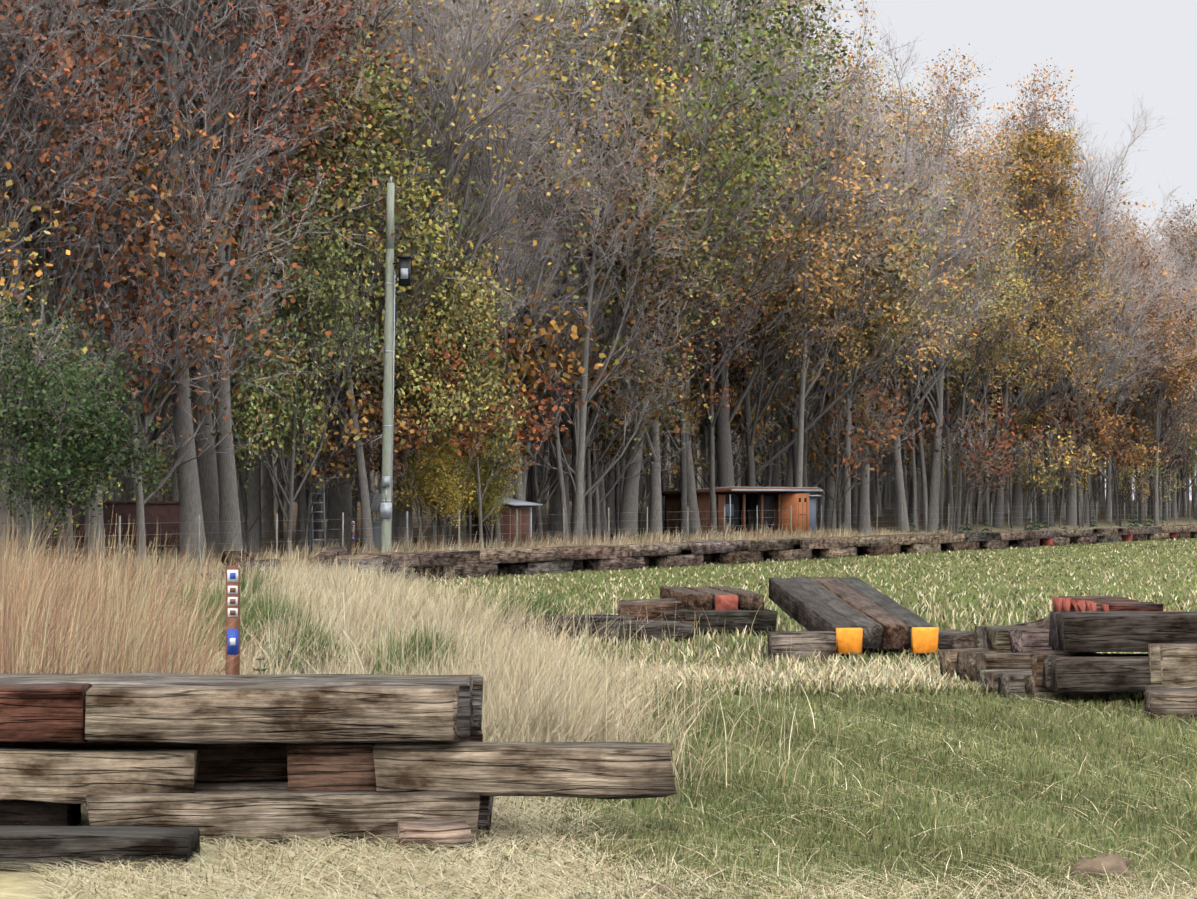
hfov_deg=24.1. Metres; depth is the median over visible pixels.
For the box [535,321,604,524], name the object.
bare tree
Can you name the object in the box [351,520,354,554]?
trail marker post
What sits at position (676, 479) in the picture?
tree
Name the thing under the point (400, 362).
tree
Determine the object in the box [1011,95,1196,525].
bare tree
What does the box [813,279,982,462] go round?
sparse tree
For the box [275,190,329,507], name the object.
tree
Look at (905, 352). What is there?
tree
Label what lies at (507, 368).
bare tree
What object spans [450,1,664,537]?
tree
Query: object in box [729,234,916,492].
tree
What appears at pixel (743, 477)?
bare tree
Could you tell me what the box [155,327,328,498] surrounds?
tree
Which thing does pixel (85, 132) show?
bare tree
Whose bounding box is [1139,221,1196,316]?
bare tree
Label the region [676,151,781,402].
tree
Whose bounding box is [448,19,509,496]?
bare tree
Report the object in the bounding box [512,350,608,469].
tree
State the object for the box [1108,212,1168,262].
sparse tree
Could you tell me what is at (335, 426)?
tree
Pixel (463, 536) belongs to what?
bare tree
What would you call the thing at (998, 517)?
sparse tree
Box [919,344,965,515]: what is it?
tree
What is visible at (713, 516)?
tree
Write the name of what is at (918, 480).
sparse tree
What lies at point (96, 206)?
tree
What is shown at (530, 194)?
sparse tree
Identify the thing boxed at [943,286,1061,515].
sparse tree
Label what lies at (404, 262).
utility pole
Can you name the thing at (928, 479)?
tree
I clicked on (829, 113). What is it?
bare tree
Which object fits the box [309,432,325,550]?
ladder
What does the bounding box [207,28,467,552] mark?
tree
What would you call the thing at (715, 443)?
tree
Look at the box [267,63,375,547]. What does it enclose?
tree
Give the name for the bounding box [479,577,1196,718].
timber mat piles
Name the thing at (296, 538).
tree
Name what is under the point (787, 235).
sparse tree
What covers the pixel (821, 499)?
bare tree
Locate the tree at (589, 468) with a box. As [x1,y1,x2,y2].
[497,167,734,539]
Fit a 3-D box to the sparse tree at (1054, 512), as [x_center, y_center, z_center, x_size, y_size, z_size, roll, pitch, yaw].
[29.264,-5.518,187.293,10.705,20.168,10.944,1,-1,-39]
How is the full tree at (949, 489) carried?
on the terrain at (884, 522)
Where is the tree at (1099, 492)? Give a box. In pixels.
[1097,447,1100,504]
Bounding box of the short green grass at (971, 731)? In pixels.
[39,665,1196,898]
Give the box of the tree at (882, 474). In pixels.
[880,382,914,495]
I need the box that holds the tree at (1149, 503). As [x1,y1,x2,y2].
[1123,295,1196,515]
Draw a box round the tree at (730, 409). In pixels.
[672,335,791,487]
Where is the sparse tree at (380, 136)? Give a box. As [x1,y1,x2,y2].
[91,0,448,459]
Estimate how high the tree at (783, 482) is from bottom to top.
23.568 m
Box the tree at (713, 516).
[648,137,788,536]
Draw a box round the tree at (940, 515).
[886,222,983,528]
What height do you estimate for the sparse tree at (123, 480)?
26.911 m
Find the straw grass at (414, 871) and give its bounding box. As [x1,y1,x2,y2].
[0,663,1196,898]
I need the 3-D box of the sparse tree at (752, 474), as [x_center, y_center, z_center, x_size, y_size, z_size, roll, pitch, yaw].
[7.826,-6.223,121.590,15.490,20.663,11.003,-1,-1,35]
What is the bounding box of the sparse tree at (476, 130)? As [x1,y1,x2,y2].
[138,0,658,551]
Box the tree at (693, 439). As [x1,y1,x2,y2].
[660,339,764,459]
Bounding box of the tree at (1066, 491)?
[1065,475,1067,504]
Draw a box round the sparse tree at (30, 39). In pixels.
[0,0,151,281]
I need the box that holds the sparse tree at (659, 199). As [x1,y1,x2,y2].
[470,0,782,542]
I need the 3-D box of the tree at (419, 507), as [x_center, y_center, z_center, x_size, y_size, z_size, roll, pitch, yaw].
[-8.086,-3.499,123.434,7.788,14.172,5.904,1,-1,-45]
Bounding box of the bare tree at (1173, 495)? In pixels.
[1156,274,1196,518]
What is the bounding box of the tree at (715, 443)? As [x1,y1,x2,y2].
[714,146,789,484]
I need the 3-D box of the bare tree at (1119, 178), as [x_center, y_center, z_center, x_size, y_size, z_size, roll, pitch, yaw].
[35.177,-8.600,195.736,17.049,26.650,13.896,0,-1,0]
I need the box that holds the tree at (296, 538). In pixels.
[272,172,382,549]
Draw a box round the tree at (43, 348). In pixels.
[4,0,142,561]
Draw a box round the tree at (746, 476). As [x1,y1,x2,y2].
[702,168,818,486]
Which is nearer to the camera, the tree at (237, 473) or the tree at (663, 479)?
the tree at (237, 473)
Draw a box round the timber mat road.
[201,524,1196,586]
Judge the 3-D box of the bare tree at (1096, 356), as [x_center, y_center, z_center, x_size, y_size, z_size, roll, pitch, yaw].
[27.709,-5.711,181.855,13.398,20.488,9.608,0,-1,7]
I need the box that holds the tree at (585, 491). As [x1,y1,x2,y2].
[585,474,585,511]
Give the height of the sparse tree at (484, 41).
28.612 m
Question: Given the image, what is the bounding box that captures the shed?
[471,496,542,548]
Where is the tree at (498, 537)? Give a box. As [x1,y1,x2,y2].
[428,162,572,548]
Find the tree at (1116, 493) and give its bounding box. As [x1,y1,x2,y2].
[1056,216,1166,525]
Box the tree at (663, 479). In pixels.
[661,268,763,532]
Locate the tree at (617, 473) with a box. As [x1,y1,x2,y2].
[541,169,626,534]
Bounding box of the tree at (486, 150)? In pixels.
[452,34,557,485]
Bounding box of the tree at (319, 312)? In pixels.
[140,141,423,557]
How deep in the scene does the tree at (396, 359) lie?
103.66 m
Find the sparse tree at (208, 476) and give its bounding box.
[40,0,411,564]
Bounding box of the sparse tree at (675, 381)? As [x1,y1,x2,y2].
[675,71,728,489]
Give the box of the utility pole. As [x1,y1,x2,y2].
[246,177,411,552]
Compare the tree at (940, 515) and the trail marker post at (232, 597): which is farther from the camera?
the tree at (940, 515)
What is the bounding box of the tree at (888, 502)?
[886,383,927,509]
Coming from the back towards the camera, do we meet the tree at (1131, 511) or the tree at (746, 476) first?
the tree at (1131, 511)
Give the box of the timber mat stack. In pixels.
[0,673,676,871]
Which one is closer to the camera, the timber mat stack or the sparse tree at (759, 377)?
the timber mat stack
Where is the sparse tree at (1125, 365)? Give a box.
[1060,211,1150,481]
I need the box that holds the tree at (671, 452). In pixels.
[669,353,674,489]
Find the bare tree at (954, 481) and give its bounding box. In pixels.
[943,167,1003,506]
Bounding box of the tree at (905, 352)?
[855,229,932,516]
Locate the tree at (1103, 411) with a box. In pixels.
[1038,205,1148,517]
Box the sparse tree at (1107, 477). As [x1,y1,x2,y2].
[1057,211,1194,521]
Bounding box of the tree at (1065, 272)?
[1007,194,1112,524]
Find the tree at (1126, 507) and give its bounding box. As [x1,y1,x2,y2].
[1123,327,1156,512]
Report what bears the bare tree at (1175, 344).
on the terrain at (884, 522)
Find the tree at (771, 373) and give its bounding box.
[669,272,850,482]
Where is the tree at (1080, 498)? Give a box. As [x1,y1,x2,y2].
[1026,149,1150,525]
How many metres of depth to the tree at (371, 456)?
99.56 m
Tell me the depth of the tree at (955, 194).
167.64 m
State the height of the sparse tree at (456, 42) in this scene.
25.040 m
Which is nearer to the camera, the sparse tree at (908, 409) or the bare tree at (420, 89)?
the bare tree at (420, 89)
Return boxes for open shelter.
[661,487,822,537]
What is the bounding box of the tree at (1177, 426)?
[1153,373,1195,474]
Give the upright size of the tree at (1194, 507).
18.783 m
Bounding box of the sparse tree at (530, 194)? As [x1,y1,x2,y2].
[90,2,596,551]
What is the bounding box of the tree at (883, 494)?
[881,400,906,508]
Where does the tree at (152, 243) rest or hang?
on the terrain at (884, 522)
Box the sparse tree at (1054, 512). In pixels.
[1044,229,1127,514]
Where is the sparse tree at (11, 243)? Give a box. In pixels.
[0,0,302,566]
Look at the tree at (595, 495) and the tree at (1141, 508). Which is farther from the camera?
the tree at (1141, 508)
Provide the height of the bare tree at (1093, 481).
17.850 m
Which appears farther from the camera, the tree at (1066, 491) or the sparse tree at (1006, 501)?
the tree at (1066, 491)
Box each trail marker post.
[225,565,239,674]
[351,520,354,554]
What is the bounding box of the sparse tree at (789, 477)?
[717,0,1036,486]
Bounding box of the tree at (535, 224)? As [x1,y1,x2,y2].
[443,98,570,497]
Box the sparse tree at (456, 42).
[318,0,654,326]
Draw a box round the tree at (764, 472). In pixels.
[692,357,841,486]
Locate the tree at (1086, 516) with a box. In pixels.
[1050,211,1148,523]
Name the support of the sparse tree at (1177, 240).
on the terrain at (884, 522)
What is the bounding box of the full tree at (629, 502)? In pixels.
[492,0,874,540]
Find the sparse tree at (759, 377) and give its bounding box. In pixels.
[692,103,870,458]
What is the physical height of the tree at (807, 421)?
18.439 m
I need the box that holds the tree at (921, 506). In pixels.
[907,141,1009,513]
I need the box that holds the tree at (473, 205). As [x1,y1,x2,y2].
[317,138,545,485]
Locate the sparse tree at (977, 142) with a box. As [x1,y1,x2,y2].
[949,112,1006,503]
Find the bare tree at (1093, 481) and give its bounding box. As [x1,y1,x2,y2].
[1093,396,1123,507]
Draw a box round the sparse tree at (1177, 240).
[1151,207,1196,295]
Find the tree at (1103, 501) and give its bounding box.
[1101,255,1123,506]
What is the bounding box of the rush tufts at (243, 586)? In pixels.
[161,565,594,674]
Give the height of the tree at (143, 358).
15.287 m
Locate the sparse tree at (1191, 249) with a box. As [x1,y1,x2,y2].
[1146,213,1196,512]
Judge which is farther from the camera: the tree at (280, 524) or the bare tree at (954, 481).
the bare tree at (954, 481)
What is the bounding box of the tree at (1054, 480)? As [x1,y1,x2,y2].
[1053,412,1121,505]
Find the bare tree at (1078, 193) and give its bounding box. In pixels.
[1004,160,1172,294]
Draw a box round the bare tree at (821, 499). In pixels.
[749,144,883,527]
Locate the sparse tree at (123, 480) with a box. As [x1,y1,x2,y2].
[0,0,309,562]
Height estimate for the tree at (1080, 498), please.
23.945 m
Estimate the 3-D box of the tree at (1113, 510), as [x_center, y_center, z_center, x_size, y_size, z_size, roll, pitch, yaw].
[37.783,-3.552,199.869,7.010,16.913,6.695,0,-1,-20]
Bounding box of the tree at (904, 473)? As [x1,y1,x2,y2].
[882,136,932,513]
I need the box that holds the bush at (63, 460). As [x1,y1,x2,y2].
[0,254,187,573]
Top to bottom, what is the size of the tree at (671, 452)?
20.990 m
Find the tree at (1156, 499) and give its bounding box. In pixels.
[1128,254,1196,525]
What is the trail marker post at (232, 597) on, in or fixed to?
on the terrain at (884, 522)
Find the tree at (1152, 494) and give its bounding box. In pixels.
[1106,355,1196,519]
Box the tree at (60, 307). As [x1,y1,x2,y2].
[0,105,142,483]
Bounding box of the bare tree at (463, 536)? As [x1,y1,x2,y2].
[352,0,593,543]
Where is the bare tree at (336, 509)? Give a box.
[153,0,566,549]
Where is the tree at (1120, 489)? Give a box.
[1115,434,1121,502]
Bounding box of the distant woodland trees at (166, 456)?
[0,252,1059,501]
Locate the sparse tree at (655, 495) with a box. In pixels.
[442,0,815,537]
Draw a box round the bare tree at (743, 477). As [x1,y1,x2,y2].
[733,135,757,486]
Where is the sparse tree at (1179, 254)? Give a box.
[1143,217,1196,477]
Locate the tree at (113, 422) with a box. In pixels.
[4,261,172,545]
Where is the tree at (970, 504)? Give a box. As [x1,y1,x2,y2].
[908,123,1041,529]
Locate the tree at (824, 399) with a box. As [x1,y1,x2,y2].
[762,142,895,526]
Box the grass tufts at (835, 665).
[97,538,1196,694]
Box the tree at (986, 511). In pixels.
[933,230,1025,525]
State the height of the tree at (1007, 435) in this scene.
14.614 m
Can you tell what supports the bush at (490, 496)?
on the terrain at (884, 522)
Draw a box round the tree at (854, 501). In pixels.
[851,115,954,524]
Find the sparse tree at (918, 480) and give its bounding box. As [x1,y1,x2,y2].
[867,80,1038,522]
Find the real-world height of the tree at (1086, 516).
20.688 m
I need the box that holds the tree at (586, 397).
[514,31,720,542]
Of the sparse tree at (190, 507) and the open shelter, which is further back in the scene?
the open shelter
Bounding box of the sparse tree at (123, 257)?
[24,0,240,556]
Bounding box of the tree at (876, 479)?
[857,387,953,494]
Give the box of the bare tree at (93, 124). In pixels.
[11,0,225,311]
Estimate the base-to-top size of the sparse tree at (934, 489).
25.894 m
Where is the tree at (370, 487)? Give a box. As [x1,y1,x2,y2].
[352,19,455,520]
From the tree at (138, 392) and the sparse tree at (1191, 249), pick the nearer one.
the tree at (138, 392)
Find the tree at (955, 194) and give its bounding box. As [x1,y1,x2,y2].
[934,131,1008,410]
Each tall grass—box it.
[0,500,352,812]
[4,518,963,594]
[62,550,886,809]
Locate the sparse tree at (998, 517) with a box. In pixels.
[952,133,1138,527]
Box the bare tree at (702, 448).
[674,81,787,487]
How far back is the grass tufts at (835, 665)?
53.56 m
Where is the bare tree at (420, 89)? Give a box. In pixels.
[300,0,560,493]
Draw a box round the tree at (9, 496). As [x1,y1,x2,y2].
[5,257,109,534]
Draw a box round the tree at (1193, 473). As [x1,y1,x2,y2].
[1165,261,1196,504]
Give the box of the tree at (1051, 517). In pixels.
[995,166,1100,526]
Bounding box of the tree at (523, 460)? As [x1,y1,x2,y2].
[479,160,603,500]
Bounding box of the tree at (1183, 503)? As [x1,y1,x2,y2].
[1166,343,1196,517]
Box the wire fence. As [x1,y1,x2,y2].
[5,502,1196,569]
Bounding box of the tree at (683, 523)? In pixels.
[600,103,797,540]
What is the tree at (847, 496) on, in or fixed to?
on the terrain at (884, 522)
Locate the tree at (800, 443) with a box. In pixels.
[730,55,925,492]
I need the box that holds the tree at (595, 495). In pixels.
[527,248,711,541]
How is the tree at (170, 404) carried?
on the terrain at (884, 522)
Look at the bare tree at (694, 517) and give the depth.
115.46 m
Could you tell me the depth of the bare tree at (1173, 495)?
206.94 m
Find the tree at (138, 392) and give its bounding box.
[81,210,167,487]
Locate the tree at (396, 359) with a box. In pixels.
[317,175,546,455]
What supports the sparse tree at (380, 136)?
on the terrain at (884, 522)
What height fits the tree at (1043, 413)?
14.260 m
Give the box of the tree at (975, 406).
[949,245,1028,490]
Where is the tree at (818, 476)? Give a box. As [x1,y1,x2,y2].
[811,355,844,487]
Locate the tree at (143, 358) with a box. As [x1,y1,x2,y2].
[89,189,201,406]
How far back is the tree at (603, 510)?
115.72 m
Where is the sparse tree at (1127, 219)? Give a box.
[1105,208,1191,509]
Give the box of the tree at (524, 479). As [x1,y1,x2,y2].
[492,113,626,500]
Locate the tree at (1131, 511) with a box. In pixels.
[1120,323,1146,515]
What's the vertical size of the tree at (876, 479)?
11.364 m
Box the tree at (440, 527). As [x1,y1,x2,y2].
[373,26,513,548]
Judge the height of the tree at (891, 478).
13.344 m
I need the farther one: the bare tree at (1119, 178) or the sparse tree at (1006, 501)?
the bare tree at (1119, 178)
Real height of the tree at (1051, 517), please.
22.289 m
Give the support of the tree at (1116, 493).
on the terrain at (884, 522)
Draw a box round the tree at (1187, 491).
[1186,479,1187,503]
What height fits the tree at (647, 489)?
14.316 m
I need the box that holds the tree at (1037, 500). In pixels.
[959,269,1132,518]
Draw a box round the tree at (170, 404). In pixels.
[50,313,172,465]
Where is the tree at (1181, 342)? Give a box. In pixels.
[1146,248,1195,497]
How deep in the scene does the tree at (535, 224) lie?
102.53 m
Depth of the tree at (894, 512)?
149.05 m
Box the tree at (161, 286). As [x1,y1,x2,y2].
[26,126,236,420]
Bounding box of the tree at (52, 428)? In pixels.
[20,259,160,532]
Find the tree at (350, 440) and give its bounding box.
[319,245,429,457]
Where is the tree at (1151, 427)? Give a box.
[1115,368,1191,504]
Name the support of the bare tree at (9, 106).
on the terrain at (884, 522)
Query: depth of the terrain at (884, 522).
27.87 m
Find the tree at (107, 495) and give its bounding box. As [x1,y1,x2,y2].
[13,1,216,562]
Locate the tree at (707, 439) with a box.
[660,387,742,465]
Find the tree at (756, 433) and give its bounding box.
[731,387,812,472]
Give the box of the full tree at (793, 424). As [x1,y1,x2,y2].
[749,99,945,486]
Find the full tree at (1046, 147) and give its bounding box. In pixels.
[979,120,1136,524]
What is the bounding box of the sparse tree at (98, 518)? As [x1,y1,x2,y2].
[0,0,417,570]
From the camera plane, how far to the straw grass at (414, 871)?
15.38 m
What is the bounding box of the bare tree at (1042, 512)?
[990,101,1152,523]
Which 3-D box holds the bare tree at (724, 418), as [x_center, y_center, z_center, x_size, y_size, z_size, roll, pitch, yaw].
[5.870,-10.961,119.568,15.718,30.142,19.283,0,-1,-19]
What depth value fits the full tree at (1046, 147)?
160.82 m
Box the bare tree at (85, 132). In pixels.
[5,1,167,297]
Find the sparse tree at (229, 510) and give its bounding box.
[23,0,403,560]
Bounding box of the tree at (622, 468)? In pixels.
[599,279,708,525]
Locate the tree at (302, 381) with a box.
[281,41,441,550]
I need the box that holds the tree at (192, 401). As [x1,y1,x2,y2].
[139,164,273,454]
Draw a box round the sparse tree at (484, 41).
[408,0,643,345]
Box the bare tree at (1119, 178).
[1066,136,1196,500]
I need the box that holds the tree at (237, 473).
[167,183,302,487]
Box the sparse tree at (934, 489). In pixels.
[873,43,1061,531]
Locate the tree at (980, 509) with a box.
[952,226,1030,521]
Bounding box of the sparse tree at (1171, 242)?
[1152,193,1196,519]
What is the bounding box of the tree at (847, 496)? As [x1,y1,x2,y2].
[801,50,970,531]
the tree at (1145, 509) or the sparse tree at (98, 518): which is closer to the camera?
the sparse tree at (98, 518)
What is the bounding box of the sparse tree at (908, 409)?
[884,210,957,495]
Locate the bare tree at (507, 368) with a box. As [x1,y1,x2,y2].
[396,0,633,499]
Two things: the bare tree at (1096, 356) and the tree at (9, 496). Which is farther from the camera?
the bare tree at (1096, 356)
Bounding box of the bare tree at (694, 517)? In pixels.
[604,0,831,537]
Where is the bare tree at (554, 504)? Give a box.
[404,0,732,539]
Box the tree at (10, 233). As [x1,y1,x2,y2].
[0,162,87,450]
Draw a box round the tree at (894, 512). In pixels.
[876,314,918,523]
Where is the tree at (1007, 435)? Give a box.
[950,376,1064,479]
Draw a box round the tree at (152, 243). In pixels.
[1,7,255,561]
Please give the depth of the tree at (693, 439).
148.81 m
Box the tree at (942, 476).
[940,226,1028,516]
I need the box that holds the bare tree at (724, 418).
[630,0,941,494]
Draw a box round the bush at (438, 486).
[392,411,495,548]
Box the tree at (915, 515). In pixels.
[872,244,949,529]
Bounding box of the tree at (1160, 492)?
[1152,307,1196,516]
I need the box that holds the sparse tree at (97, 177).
[0,0,160,267]
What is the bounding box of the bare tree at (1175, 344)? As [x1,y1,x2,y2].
[1165,283,1196,436]
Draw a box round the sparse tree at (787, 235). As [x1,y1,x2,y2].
[447,0,892,537]
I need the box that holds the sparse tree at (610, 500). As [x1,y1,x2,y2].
[509,0,775,534]
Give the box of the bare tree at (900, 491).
[842,16,1024,531]
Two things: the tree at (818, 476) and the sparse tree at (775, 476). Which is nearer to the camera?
the sparse tree at (775, 476)
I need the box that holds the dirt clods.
[365,851,1138,898]
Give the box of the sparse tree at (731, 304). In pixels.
[607,56,802,466]
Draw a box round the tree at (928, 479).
[927,382,972,495]
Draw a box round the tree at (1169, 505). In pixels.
[1116,337,1196,517]
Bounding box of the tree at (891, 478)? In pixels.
[882,403,915,502]
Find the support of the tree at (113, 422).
on the terrain at (884, 522)
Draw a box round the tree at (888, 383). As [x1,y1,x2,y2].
[844,278,929,443]
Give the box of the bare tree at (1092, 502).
[995,126,1185,523]
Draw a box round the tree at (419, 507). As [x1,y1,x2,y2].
[371,327,436,525]
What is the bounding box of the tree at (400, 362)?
[292,20,489,544]
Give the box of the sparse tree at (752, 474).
[670,87,977,533]
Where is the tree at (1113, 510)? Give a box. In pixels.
[1112,334,1162,514]
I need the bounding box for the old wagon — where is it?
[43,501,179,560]
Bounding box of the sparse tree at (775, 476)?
[643,0,943,486]
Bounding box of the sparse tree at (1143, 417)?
[1093,351,1194,500]
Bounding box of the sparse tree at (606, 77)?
[582,1,677,424]
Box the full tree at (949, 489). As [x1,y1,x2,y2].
[878,163,1043,530]
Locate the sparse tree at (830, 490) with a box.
[700,47,930,532]
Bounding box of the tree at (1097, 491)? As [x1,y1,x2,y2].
[1091,397,1137,513]
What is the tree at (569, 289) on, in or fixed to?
on the terrain at (884, 522)
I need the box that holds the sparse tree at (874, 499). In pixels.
[816,45,1006,516]
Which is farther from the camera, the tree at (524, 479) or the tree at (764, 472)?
the tree at (764, 472)
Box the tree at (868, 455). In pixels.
[764,287,934,531]
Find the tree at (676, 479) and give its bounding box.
[672,232,780,489]
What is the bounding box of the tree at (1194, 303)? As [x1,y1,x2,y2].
[1168,264,1196,438]
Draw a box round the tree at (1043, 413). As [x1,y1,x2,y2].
[1009,350,1072,471]
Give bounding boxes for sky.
[3,0,1196,499]
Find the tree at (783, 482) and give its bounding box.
[757,65,857,486]
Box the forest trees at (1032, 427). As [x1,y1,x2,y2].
[0,1,1196,561]
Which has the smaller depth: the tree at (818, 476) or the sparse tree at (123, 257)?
the sparse tree at (123, 257)
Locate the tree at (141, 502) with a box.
[2,12,333,563]
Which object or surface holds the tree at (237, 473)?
on the terrain at (884, 522)
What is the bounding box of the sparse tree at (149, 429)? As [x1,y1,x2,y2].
[26,0,376,556]
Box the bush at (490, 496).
[438,422,535,544]
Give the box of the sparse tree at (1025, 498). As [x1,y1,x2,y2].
[944,120,1102,518]
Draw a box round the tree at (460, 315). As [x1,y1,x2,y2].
[309,177,546,546]
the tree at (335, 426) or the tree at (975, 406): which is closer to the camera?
the tree at (335, 426)
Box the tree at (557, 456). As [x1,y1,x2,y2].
[490,142,635,543]
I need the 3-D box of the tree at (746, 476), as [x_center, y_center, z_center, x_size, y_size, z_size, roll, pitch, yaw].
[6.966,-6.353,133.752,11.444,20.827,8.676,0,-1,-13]
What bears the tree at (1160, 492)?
on the terrain at (884, 522)
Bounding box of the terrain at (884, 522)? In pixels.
[0,500,1196,898]
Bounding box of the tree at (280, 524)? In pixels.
[277,318,320,538]
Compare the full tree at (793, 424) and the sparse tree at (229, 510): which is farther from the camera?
the full tree at (793, 424)
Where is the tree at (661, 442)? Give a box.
[618,350,705,485]
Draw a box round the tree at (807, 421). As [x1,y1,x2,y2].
[760,162,906,492]
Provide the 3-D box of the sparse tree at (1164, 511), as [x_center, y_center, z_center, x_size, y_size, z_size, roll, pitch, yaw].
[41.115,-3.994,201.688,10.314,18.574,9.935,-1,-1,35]
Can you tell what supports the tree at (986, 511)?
on the terrain at (884, 522)
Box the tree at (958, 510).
[917,198,1052,532]
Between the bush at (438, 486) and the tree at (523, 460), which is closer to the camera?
the bush at (438, 486)
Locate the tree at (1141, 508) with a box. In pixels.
[1112,266,1187,524]
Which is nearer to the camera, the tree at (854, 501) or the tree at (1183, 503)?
the tree at (854, 501)
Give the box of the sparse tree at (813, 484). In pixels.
[783,85,969,512]
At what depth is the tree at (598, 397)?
105.73 m
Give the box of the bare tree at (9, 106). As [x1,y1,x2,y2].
[0,29,50,152]
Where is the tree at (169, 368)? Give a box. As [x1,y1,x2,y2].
[110,52,210,499]
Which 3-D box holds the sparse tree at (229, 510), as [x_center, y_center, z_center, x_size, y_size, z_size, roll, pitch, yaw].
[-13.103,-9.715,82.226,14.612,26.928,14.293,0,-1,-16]
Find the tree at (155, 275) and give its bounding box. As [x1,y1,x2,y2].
[0,8,270,561]
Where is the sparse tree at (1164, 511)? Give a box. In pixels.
[1121,273,1196,520]
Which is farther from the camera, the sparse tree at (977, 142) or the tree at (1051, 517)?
the sparse tree at (977, 142)
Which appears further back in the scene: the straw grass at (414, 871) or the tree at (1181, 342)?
the tree at (1181, 342)
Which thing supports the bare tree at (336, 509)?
on the terrain at (884, 522)
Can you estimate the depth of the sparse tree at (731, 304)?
125.81 m
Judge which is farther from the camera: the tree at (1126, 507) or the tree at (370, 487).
the tree at (1126, 507)
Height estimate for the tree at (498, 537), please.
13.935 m
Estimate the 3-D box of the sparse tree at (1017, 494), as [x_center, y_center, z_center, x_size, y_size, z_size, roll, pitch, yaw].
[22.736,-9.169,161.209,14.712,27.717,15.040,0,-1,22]
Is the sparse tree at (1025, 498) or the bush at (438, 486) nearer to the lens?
the bush at (438, 486)
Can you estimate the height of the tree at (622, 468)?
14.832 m
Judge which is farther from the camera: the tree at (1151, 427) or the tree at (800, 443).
the tree at (1151, 427)
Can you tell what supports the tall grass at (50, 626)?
on the terrain at (884, 522)
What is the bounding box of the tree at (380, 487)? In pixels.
[370,73,409,520]
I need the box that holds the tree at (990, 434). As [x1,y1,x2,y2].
[950,155,1045,494]
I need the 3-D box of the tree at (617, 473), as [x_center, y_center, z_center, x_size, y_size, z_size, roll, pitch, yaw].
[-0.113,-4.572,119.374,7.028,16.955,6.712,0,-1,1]
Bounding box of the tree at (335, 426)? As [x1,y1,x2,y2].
[239,250,397,511]
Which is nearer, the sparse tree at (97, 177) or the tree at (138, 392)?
the sparse tree at (97, 177)
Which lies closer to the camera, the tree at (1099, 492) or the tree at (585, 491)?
the tree at (585, 491)
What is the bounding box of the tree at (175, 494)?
[103,20,337,562]
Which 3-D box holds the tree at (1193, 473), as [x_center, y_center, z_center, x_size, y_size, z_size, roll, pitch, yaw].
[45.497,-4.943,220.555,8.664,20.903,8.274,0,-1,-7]
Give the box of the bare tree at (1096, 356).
[1016,285,1129,496]
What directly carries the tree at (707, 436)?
on the terrain at (884, 522)
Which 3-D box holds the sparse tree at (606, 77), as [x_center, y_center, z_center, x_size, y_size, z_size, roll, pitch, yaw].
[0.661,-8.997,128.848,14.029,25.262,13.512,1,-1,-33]
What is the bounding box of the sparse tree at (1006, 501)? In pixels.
[979,210,1144,513]
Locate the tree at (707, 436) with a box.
[660,364,764,461]
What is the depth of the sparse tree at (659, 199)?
105.02 m
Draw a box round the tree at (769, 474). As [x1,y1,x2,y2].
[733,217,825,486]
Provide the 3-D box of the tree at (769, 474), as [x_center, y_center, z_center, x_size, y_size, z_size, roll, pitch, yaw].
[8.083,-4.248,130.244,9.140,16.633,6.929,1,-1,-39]
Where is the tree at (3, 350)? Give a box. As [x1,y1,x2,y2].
[0,315,20,449]
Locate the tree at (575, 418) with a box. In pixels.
[463,175,707,505]
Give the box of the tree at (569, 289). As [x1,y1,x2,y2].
[383,105,660,498]
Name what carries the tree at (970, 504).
on the terrain at (884, 522)
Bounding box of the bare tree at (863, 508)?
[787,82,981,533]
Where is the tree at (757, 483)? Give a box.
[731,375,788,486]
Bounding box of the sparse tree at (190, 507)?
[5,0,409,568]
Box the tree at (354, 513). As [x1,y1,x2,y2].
[352,325,374,534]
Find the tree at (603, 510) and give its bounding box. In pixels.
[510,144,683,536]
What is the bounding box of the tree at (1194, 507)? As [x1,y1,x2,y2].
[1180,282,1196,516]
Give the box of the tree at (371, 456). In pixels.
[291,146,547,489]
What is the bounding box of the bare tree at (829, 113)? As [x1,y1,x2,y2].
[794,65,918,484]
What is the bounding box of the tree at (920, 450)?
[843,154,1000,530]
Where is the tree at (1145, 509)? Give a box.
[1112,300,1184,520]
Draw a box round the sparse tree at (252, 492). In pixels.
[30,0,445,554]
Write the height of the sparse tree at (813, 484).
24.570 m
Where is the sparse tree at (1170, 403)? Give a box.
[1104,237,1196,521]
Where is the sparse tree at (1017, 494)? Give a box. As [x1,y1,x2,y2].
[951,57,1117,525]
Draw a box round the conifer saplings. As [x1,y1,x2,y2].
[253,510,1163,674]
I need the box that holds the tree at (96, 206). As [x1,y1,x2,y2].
[0,0,199,562]
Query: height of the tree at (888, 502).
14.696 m
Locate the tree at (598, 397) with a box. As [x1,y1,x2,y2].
[515,17,698,461]
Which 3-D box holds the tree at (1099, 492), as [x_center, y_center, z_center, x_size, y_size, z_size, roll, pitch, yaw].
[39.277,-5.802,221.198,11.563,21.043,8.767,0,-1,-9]
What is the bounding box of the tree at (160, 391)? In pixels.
[64,272,172,465]
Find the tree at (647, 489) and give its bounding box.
[607,345,649,518]
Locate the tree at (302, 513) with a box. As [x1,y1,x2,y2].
[164,0,426,553]

